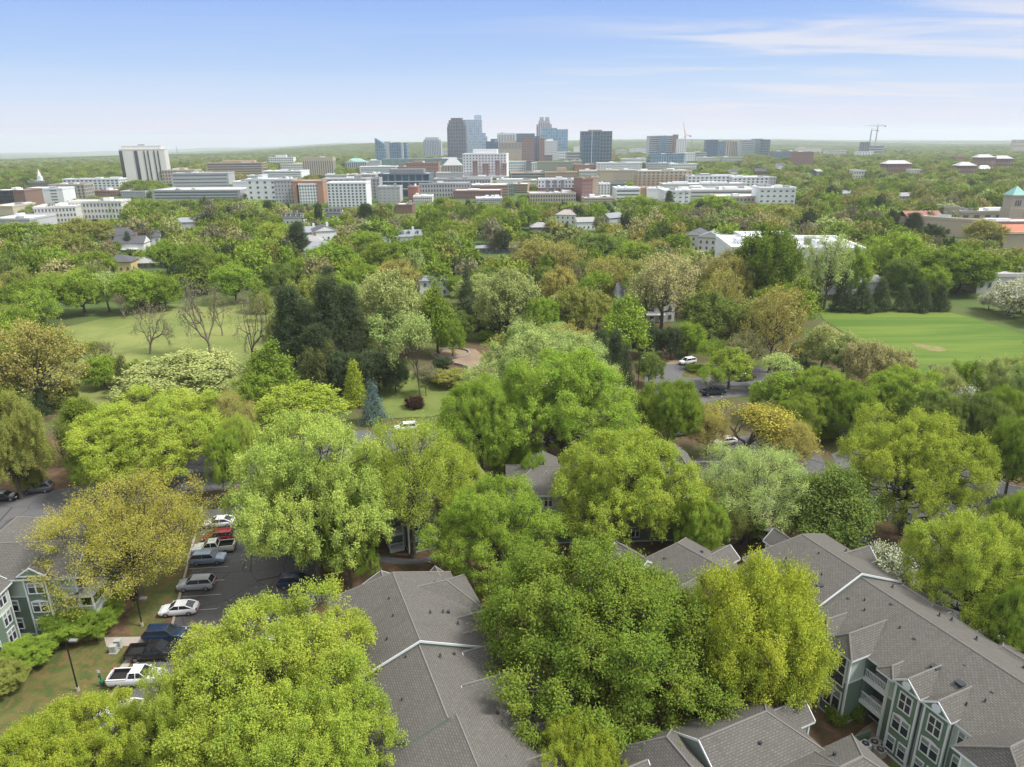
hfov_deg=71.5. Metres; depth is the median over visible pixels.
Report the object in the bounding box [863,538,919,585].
dogwood tree
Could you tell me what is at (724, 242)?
hall building
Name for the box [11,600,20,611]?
window
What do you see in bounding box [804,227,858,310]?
broadleaf tree
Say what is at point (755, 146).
office tower
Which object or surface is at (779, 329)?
broadleaf tree
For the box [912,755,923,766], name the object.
window
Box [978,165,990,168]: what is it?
marquee
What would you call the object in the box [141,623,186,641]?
parked car
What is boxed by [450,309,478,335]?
broadleaf tree
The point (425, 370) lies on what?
broadleaf tree
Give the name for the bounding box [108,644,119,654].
utility box
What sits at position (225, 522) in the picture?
parked car
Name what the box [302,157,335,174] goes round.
office building
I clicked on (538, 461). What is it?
broadleaf tree
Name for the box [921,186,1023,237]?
school building
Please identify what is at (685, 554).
apartment building
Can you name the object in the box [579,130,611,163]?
office tower
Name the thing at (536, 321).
broadleaf tree
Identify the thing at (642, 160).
office building
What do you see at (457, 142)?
office tower
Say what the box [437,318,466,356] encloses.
broadleaf tree
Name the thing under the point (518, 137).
office building
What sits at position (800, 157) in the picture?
office building
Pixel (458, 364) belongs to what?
garden wall
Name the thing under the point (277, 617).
parked car
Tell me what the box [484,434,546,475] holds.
broadleaf tree
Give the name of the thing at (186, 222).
house
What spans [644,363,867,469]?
drive
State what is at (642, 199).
broadleaf tree
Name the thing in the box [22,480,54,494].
parked car
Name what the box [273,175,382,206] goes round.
apartment block
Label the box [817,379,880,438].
broadleaf tree
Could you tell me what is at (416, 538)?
window
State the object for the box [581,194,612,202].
office building
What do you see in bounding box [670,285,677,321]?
bare tree
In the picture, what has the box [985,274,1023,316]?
dogwood tree
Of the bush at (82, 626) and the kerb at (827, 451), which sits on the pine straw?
the bush at (82, 626)
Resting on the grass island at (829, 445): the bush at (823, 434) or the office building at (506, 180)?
the bush at (823, 434)
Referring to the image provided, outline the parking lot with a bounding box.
[87,493,324,766]
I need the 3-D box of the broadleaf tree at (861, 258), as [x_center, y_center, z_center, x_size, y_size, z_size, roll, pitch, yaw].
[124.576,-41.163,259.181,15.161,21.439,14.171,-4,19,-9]
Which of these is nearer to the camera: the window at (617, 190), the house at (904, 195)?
the house at (904, 195)
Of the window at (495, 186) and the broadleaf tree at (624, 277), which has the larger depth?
the window at (495, 186)
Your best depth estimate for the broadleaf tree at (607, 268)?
257.05 m
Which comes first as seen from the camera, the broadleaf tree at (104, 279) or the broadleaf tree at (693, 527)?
the broadleaf tree at (693, 527)
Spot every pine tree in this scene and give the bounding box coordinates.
[268,282,310,372]
[285,221,310,252]
[292,322,345,375]
[296,297,318,354]
[306,273,360,353]
[320,265,334,277]
[332,282,376,353]
[354,202,375,218]
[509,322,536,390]
[591,328,612,365]
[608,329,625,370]
[663,190,674,202]
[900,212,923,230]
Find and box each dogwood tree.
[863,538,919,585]
[949,382,979,427]
[977,291,992,309]
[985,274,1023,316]
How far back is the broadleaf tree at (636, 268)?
258.04 m
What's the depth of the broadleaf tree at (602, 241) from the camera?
322.65 m
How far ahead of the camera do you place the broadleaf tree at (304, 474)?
86.73 m
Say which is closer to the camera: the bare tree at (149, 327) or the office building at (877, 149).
the bare tree at (149, 327)
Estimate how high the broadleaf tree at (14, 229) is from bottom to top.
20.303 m
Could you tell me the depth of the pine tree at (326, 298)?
175.89 m
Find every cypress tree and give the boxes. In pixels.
[110,351,136,401]
[123,231,130,241]
[298,344,320,392]
[310,347,334,399]
[320,338,347,394]
[340,358,367,409]
[459,295,485,331]
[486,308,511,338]
[807,277,822,309]
[827,267,858,313]
[846,279,877,313]
[865,277,893,312]
[891,281,912,312]
[908,279,937,313]
[930,282,952,312]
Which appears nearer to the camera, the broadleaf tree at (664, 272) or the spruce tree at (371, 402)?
the spruce tree at (371, 402)
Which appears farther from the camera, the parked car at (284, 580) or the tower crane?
the tower crane
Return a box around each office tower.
[375,138,408,159]
[423,137,441,156]
[447,118,467,157]
[465,115,486,152]
[497,132,515,152]
[521,136,544,161]
[536,117,551,137]
[541,128,567,151]
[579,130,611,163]
[646,134,684,162]
[704,140,737,156]
[738,139,770,154]
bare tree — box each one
[45,421,68,463]
[83,338,119,362]
[107,407,207,485]
[108,293,142,318]
[125,300,177,354]
[172,272,235,354]
[205,294,232,335]
[232,281,268,362]
[572,264,583,281]
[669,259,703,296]
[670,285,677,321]
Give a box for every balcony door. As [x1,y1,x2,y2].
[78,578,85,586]
[869,711,878,722]
[873,689,883,701]
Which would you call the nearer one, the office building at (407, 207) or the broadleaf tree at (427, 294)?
the broadleaf tree at (427, 294)
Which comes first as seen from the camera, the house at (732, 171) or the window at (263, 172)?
the house at (732, 171)
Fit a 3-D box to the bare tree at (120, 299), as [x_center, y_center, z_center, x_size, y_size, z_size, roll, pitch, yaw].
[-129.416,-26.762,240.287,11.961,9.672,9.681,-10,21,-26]
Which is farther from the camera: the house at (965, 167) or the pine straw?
the house at (965, 167)
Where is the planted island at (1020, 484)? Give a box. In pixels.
[1001,477,1023,486]
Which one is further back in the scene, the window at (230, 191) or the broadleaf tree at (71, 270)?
the window at (230, 191)
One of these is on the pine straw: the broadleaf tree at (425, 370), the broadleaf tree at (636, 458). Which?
the broadleaf tree at (636, 458)
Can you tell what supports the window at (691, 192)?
in the office building at (770, 193)
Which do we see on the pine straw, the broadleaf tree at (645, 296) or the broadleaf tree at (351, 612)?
the broadleaf tree at (351, 612)
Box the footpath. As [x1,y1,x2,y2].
[855,721,877,740]
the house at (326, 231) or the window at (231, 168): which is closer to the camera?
the house at (326, 231)
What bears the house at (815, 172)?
on the ground at (966, 302)
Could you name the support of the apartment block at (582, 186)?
on the ground at (966, 302)
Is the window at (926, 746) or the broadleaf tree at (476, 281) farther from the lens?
the broadleaf tree at (476, 281)
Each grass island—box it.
[681,370,707,377]
[820,429,844,453]
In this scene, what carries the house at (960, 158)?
on the ground at (966, 302)
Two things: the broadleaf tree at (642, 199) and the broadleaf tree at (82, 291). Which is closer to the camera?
the broadleaf tree at (82, 291)
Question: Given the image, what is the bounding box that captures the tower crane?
[872,123,885,144]
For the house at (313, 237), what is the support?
on the ground at (966, 302)
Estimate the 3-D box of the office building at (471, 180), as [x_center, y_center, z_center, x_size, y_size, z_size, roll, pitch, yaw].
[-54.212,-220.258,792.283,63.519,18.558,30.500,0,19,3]
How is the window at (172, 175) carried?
in the office building at (193, 179)
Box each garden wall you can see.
[436,347,469,358]
[452,362,470,375]
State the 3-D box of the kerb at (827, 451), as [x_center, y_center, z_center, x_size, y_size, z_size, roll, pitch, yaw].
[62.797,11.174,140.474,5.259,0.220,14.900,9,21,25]
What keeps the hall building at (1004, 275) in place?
on the ground at (966, 302)
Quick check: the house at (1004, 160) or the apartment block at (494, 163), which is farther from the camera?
the house at (1004, 160)
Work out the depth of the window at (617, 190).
669.51 m
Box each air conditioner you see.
[860,739,871,749]
[868,737,880,751]
[873,745,886,759]
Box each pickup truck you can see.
[105,663,166,688]
[123,639,181,662]
[191,537,236,553]
[699,386,726,395]
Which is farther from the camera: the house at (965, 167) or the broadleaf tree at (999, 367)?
the house at (965, 167)
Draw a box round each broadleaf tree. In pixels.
[0,220,53,242]
[0,250,24,279]
[0,265,9,282]
[0,276,52,312]
[0,287,63,325]
[0,300,27,323]
[0,306,42,326]
[0,310,25,344]
[0,314,91,406]
[0,337,35,396]
[0,388,61,499]
[0,684,158,766]
[0,722,61,766]
[1,265,35,288]
[1,329,53,390]
[7,459,224,621]
[10,314,40,345]
[26,243,70,260]
[31,270,72,316]
[31,378,81,406]
[34,227,97,255]
[37,324,77,354]
[38,271,62,292]
[47,394,112,452]
[51,215,115,243]
[53,267,107,314]
[61,430,134,490]
[62,382,238,484]
[63,248,120,276]
[66,267,87,277]
[66,338,113,359]
[78,353,117,386]
[81,261,108,277]
[88,268,122,311]
[104,270,158,312]
[107,346,249,408]
[109,358,151,379]
[121,198,167,213]
[123,270,156,278]
[123,660,244,766]
[137,571,381,766]
[143,238,181,273]
[145,273,184,309]
[145,695,269,766]
[155,204,186,213]
[172,240,214,269]
[187,225,212,237]
[188,251,234,281]
[190,387,258,445]
[203,425,248,493]
[206,260,258,302]
[213,406,399,588]
[215,411,266,456]
[215,660,409,766]
[229,372,285,414]
[235,237,273,251]
[236,335,301,400]
[245,366,283,384]
[252,291,274,320]
[252,377,351,433]
[255,219,288,240]
[258,262,296,289]
[258,487,349,558]
[262,314,287,355]
[272,603,375,682]
[278,272,320,312]
[287,256,307,282]
[298,270,342,286]
[302,238,358,265]
[317,491,381,588]
[324,349,361,392]
[334,273,360,296]
[340,436,397,525]
[341,257,380,286]
[345,408,473,558]
[347,229,383,252]
[351,281,370,298]
[353,348,407,391]
[356,266,426,344]
[358,304,428,359]
[360,239,406,267]
[376,257,424,287]
[380,359,410,392]
[384,310,431,395]
[388,237,440,265]
[409,230,454,245]
[410,363,439,395]
[411,470,571,598]
[416,207,452,230]
[416,438,485,522]
[418,278,461,353]
[421,288,440,315]
[434,370,532,469]
[436,219,464,234]
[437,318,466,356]
[444,275,467,293]
[450,272,494,302]
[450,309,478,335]
[458,318,628,446]
[466,528,748,764]
[469,204,522,229]
[469,265,506,278]
[470,264,544,333]
[475,279,492,311]
[482,331,508,350]
[482,343,647,462]
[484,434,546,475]
[492,268,531,286]
[496,313,558,355]
[508,236,555,282]
[520,452,546,469]
[524,296,560,327]
[534,264,554,277]
[537,262,578,298]
[538,239,586,271]
[539,702,629,766]
[542,320,565,328]
[544,321,592,350]
[547,421,713,547]
[549,290,587,326]
[553,285,600,330]
[561,453,624,538]
[572,255,599,285]
[574,267,614,317]
[576,254,633,300]
[577,232,623,257]
[588,289,615,330]
[596,253,624,271]
[599,292,652,361]
[604,264,627,299]
[613,239,653,261]
[616,194,659,209]
[620,268,644,303]
[621,264,667,320]
[625,246,707,329]
[626,253,674,279]
[628,322,666,352]
[634,350,666,381]
[634,377,707,443]
[646,238,671,249]
[655,200,690,213]
[657,325,684,359]
[669,545,848,713]
[670,494,732,550]
[676,285,685,308]
[676,320,707,356]
[677,255,692,290]
[677,267,710,295]
[680,285,741,343]
[682,473,753,545]
[684,400,734,456]
[689,194,740,215]
[694,254,727,287]
[695,364,725,396]
[696,279,725,299]
[697,336,728,360]
[700,262,746,327]
[700,438,820,545]
[702,396,823,473]
[703,246,746,290]
[704,346,755,388]
[710,254,755,302]
[722,326,769,369]
[727,296,780,345]
[728,218,805,298]
[735,294,798,328]
[737,281,812,372]
[746,369,805,410]
[747,203,802,222]
[752,282,799,311]
[754,459,891,549]
[757,417,822,471]
[758,350,803,385]
[772,394,828,433]
[779,273,828,329]
[779,365,853,424]
[781,257,824,291]
[786,338,816,363]
[799,321,843,371]
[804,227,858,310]
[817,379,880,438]
[818,328,863,374]
[835,398,1002,535]
[837,243,874,292]
[842,334,891,383]
[859,376,889,416]
[860,363,958,425]
[861,228,935,286]
[871,340,906,372]
[882,255,923,289]
[882,346,920,385]
[890,386,967,440]
[898,505,1023,634]
[914,262,953,298]
[916,223,949,241]
[919,363,967,399]
[922,243,1009,293]
[948,357,992,393]
[948,389,1018,452]
[960,218,1012,242]
[965,353,1023,392]
[974,576,1023,652]
[975,412,1023,496]
[984,382,1023,418]
[985,488,1023,566]
[989,353,1023,371]
[1002,359,1023,413]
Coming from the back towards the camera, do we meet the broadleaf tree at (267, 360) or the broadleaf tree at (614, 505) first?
the broadleaf tree at (267, 360)
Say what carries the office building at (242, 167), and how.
on the ground at (966, 302)
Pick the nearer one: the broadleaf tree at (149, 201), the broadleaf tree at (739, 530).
the broadleaf tree at (739, 530)
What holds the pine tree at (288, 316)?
on the meadow
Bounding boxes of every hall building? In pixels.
[714,231,865,294]
[897,210,940,226]
[954,267,1023,292]
[986,224,1023,247]
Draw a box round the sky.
[0,0,1023,152]
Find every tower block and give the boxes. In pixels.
[118,144,170,180]
[675,139,686,153]
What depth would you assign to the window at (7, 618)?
83.43 m
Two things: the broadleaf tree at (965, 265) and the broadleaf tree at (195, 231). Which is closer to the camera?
the broadleaf tree at (965, 265)
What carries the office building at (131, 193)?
on the ground at (966, 302)
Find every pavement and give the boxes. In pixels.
[104,637,142,646]
[119,660,131,667]
[366,552,437,564]
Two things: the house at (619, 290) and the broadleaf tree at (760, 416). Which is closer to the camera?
the broadleaf tree at (760, 416)
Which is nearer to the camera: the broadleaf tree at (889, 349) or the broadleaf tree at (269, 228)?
the broadleaf tree at (889, 349)
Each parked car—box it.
[0,490,18,500]
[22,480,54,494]
[96,697,143,720]
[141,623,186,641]
[158,599,200,617]
[176,573,216,591]
[188,549,226,565]
[201,527,236,541]
[203,514,235,528]
[209,495,232,507]
[249,612,286,627]
[275,571,313,589]
[394,420,416,430]
[678,356,696,364]
[713,436,738,444]
[753,526,785,540]
[897,512,931,525]
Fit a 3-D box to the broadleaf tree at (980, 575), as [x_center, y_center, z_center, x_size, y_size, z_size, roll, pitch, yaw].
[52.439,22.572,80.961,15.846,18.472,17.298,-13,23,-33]
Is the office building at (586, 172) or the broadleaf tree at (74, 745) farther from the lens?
the office building at (586, 172)
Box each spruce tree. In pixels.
[28,383,58,416]
[357,376,392,427]
[456,258,479,315]
[618,342,641,406]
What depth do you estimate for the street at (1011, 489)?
115.61 m
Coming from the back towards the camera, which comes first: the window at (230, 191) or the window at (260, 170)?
the window at (260, 170)
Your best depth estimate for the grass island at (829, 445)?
138.64 m
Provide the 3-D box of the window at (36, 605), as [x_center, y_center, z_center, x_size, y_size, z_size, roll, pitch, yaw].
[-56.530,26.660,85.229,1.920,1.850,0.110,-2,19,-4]
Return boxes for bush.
[0,632,58,672]
[0,656,31,694]
[10,465,49,489]
[32,633,65,653]
[33,587,129,642]
[133,298,162,306]
[402,394,425,409]
[427,367,473,387]
[431,356,453,368]
[476,317,489,328]
[477,329,496,339]
[683,363,706,371]
[740,518,769,539]
[813,423,838,440]
[822,704,850,727]
[849,704,866,722]
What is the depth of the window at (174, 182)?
891.74 m
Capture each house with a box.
[100,227,133,243]
[112,254,139,271]
[113,232,150,252]
[133,227,164,248]
[138,257,170,268]
[178,217,196,228]
[281,210,305,223]
[299,232,324,251]
[303,223,315,235]
[303,240,326,255]
[310,222,336,240]
[322,208,343,218]
[374,233,390,241]
[395,226,421,242]
[418,268,448,295]
[475,245,520,252]
[529,222,549,231]
[555,209,577,223]
[573,217,594,229]
[602,212,621,225]
[612,282,674,322]
[685,228,708,249]
[697,230,722,253]
[729,169,738,174]
[754,167,768,174]
[775,163,785,169]
[809,169,822,175]
[840,190,850,195]
[849,170,866,178]
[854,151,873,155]
[860,275,880,293]
[880,160,912,172]
[898,192,910,199]
[906,169,922,173]
[951,156,965,160]
[953,162,977,173]
[972,154,996,166]
[994,155,1014,166]
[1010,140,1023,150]
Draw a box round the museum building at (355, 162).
[345,158,381,167]
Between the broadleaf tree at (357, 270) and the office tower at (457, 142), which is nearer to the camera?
the broadleaf tree at (357, 270)
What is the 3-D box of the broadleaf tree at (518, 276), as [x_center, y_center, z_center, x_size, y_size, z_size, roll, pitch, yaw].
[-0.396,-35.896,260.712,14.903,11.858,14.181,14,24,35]
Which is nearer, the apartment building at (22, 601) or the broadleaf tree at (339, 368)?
the apartment building at (22, 601)
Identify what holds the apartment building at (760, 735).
on the ground at (966, 302)
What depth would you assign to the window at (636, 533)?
105.31 m
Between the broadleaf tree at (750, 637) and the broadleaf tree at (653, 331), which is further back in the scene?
the broadleaf tree at (653, 331)
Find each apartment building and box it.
[0,516,124,651]
[313,565,579,766]
[380,443,493,553]
[505,444,746,552]
[602,537,758,675]
[616,693,888,766]
[742,527,1023,766]
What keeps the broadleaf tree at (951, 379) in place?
on the ground at (966, 302)
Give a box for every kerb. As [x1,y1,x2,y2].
[171,504,203,623]
[818,431,844,454]
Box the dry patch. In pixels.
[912,343,946,350]
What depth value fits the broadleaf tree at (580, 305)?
205.26 m
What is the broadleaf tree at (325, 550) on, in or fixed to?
on the pine straw
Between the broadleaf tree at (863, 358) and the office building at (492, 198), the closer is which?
the broadleaf tree at (863, 358)
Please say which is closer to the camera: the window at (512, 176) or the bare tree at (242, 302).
the bare tree at (242, 302)
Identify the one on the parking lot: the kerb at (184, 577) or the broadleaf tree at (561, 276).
the kerb at (184, 577)
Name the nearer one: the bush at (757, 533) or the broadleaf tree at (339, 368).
the bush at (757, 533)
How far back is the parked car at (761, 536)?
105.09 m
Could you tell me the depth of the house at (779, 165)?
1170.55 m
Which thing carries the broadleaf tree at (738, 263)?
on the ground at (966, 302)
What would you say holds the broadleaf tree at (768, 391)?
on the ground at (966, 302)
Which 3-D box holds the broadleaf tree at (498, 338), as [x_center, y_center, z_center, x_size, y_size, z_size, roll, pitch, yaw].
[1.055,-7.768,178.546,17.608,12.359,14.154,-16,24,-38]
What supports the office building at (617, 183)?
on the ground at (966, 302)
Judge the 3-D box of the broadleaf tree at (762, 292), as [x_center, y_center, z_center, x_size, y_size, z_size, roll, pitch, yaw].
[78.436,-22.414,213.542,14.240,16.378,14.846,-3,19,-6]
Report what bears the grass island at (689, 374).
on the drive
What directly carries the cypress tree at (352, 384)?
on the ground at (966, 302)
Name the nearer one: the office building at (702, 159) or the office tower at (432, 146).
the office building at (702, 159)
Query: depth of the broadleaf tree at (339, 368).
164.15 m
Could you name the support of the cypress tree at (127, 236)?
on the ground at (966, 302)
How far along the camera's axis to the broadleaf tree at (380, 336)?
184.43 m
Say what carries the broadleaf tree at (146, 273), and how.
on the ground at (966, 302)
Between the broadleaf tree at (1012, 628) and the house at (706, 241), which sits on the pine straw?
the broadleaf tree at (1012, 628)
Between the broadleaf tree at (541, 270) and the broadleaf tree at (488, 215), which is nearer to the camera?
the broadleaf tree at (541, 270)
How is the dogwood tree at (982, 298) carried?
on the ground at (966, 302)
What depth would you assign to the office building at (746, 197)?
640.52 m
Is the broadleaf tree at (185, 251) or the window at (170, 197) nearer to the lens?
the broadleaf tree at (185, 251)
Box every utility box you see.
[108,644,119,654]
[113,638,123,648]
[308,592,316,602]
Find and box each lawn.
[369,369,470,417]
[480,307,527,348]
[818,309,1023,374]
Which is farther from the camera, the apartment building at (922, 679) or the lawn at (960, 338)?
the lawn at (960, 338)
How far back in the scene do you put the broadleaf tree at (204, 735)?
56.15 m
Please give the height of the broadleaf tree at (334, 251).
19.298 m
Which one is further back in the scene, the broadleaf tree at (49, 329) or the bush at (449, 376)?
the broadleaf tree at (49, 329)
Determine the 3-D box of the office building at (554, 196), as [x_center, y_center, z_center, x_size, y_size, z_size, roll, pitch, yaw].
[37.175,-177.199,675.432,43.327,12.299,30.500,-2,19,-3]
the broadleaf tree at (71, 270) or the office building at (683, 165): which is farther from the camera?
the office building at (683, 165)
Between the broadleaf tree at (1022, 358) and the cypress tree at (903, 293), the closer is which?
the broadleaf tree at (1022, 358)
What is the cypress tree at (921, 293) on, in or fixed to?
on the lawn at (960, 338)
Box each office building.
[0,187,44,204]
[0,202,35,214]
[0,213,57,228]
[28,181,54,186]
[31,186,75,203]
[32,197,130,222]
[94,188,120,195]
[120,188,151,197]
[151,186,247,199]
[161,168,201,183]
[170,171,234,186]
[205,160,267,174]
[232,179,245,185]
[245,177,275,199]
[246,174,267,178]
[262,169,309,177]
[268,155,295,162]
[280,163,302,169]
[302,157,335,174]
[325,173,347,177]
[348,173,377,176]
[359,165,397,173]
[377,183,402,202]
[378,168,433,196]
[381,157,462,165]
[395,200,414,213]
[406,161,440,176]
[413,193,433,201]
[434,177,492,187]
[435,171,482,176]
[442,149,447,154]
[453,188,502,198]
[472,181,529,195]
[475,195,501,202]
[486,139,497,148]
[497,177,521,182]
[499,140,521,156]
[499,151,521,160]
[511,170,544,177]
[516,133,534,141]
[522,178,536,185]
[527,190,575,201]
[544,154,552,160]
[557,151,569,160]
[566,151,579,159]
[571,159,581,165]
[573,146,579,151]
[573,164,595,171]
[579,169,596,176]
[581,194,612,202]
[609,182,625,193]
[612,181,796,203]
[616,149,626,154]
[620,158,645,162]
[629,148,645,152]
[644,162,668,169]
[669,162,697,168]
[683,152,694,162]
[694,151,706,156]
[695,157,720,161]
[708,193,754,201]
[721,156,742,161]
[770,150,792,158]
[789,151,813,164]
[794,148,821,152]
[823,150,846,154]
[859,142,869,150]
[869,145,884,153]
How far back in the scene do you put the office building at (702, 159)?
1640.62 m
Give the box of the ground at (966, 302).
[0,140,1023,766]
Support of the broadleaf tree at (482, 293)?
on the lawn at (483, 342)
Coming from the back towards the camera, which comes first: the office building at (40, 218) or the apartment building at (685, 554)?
the office building at (40, 218)
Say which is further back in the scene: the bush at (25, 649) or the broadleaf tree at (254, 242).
the broadleaf tree at (254, 242)
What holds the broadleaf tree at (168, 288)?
on the meadow
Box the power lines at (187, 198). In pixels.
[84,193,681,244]
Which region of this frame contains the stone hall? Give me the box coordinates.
[441,158,462,171]
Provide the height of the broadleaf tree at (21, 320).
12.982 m
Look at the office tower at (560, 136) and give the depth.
2043.30 m
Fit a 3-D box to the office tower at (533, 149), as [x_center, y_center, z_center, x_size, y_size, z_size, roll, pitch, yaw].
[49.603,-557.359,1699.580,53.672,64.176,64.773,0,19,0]
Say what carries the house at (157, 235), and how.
on the ground at (966, 302)
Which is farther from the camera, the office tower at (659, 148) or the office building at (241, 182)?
the office tower at (659, 148)
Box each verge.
[0,642,125,737]
[128,499,202,636]
[864,515,917,548]
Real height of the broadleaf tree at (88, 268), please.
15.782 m
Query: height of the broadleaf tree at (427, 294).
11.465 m
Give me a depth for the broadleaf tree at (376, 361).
164.34 m
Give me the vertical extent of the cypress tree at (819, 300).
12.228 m
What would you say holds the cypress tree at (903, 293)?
on the lawn at (960, 338)
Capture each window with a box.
[0,591,7,609]
[2,608,12,628]
[6,625,17,641]
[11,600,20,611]
[16,618,25,628]
[26,582,45,594]
[31,600,49,612]
[154,191,237,192]
[155,194,237,195]
[155,197,237,198]
[172,175,226,175]
[173,178,226,179]
[174,182,226,182]
[174,185,226,186]
[207,164,260,164]
[207,166,260,167]
[208,168,260,169]
[212,170,261,171]
[263,172,299,172]
[409,537,419,547]
[425,517,434,528]
[473,186,507,187]
[512,174,541,174]
[512,176,544,177]
[544,497,552,506]
[617,190,639,191]
[631,527,639,537]
[649,145,671,146]
[651,526,659,536]
[691,192,751,192]
[822,680,841,712]
[827,648,847,687]
[884,732,895,752]
[890,712,910,739]
[895,741,906,762]
[897,690,913,716]
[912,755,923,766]
[918,735,939,764]
[925,713,943,740]
[949,754,959,766]
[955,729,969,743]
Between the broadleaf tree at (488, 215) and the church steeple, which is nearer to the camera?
the broadleaf tree at (488, 215)
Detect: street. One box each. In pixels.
[0,428,449,526]
[237,456,328,509]
[694,434,825,509]
[826,445,1023,635]
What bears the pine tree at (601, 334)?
on the ground at (966, 302)
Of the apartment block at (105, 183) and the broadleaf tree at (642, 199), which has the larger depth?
the apartment block at (105, 183)
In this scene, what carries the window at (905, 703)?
in the apartment building at (922, 679)
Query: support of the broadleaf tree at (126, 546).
on the grass verge at (162, 591)
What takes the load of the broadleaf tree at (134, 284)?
on the meadow
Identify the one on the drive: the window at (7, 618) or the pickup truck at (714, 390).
the pickup truck at (714, 390)
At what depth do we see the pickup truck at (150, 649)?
81.95 m
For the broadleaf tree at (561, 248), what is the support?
on the ground at (966, 302)
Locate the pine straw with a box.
[0,430,893,765]
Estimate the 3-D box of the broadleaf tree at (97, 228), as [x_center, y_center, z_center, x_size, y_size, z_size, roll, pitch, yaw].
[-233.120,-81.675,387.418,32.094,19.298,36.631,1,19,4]
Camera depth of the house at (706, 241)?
351.72 m
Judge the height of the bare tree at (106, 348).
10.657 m
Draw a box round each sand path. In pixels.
[431,348,481,366]
[660,348,678,364]
[716,509,775,547]
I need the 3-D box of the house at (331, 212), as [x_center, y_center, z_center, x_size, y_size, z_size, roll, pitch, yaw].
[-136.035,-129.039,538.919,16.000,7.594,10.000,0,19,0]
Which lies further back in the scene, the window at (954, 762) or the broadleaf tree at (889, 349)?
the broadleaf tree at (889, 349)
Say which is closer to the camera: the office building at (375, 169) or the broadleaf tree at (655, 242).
the broadleaf tree at (655, 242)
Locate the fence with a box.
[854,729,870,740]
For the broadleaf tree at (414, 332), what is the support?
on the lawn at (392, 402)
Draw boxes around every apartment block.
[48,183,94,198]
[62,177,126,189]
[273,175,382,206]
[407,181,469,200]
[462,149,508,180]
[509,160,571,171]
[538,176,610,200]
[545,168,577,177]
[596,161,641,169]
[597,168,691,186]
[685,173,776,186]
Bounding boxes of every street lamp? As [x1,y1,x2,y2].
[65,639,79,691]
[136,596,146,626]
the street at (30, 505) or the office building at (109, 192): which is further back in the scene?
the office building at (109, 192)
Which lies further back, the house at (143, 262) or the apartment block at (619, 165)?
the apartment block at (619, 165)
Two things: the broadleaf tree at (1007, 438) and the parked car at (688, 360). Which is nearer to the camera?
the broadleaf tree at (1007, 438)
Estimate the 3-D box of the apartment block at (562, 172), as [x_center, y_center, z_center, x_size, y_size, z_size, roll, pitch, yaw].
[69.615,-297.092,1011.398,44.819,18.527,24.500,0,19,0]
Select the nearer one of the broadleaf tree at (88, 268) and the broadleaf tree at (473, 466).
the broadleaf tree at (473, 466)
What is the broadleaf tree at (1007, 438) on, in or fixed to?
on the ground at (966, 302)
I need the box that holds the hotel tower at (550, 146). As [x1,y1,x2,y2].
[544,139,556,160]
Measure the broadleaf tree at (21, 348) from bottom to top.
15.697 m
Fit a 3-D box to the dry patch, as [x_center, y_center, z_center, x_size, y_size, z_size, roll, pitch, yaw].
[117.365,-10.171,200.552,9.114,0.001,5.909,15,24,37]
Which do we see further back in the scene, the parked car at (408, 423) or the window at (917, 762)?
the parked car at (408, 423)
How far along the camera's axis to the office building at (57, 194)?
676.83 m
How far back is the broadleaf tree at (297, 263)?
280.63 m
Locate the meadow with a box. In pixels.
[0,294,309,411]
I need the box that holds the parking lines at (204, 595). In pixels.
[181,529,230,626]
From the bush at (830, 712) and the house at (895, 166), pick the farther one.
the house at (895, 166)
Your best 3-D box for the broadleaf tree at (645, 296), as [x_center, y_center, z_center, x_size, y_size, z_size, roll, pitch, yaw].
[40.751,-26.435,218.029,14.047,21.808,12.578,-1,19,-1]
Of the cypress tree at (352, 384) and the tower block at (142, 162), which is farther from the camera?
the tower block at (142, 162)
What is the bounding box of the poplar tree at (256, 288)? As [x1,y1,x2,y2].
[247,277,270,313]
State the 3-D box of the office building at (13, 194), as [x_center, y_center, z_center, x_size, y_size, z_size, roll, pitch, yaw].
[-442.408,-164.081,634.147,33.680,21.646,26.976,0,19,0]
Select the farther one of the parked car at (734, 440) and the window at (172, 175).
the window at (172, 175)
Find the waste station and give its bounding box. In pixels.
[97,670,103,685]
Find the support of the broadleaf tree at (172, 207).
on the ground at (966, 302)
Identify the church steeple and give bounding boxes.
[36,170,42,180]
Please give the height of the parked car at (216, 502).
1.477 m
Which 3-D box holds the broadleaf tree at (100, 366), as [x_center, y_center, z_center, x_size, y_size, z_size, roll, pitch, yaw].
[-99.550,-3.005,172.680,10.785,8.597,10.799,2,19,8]

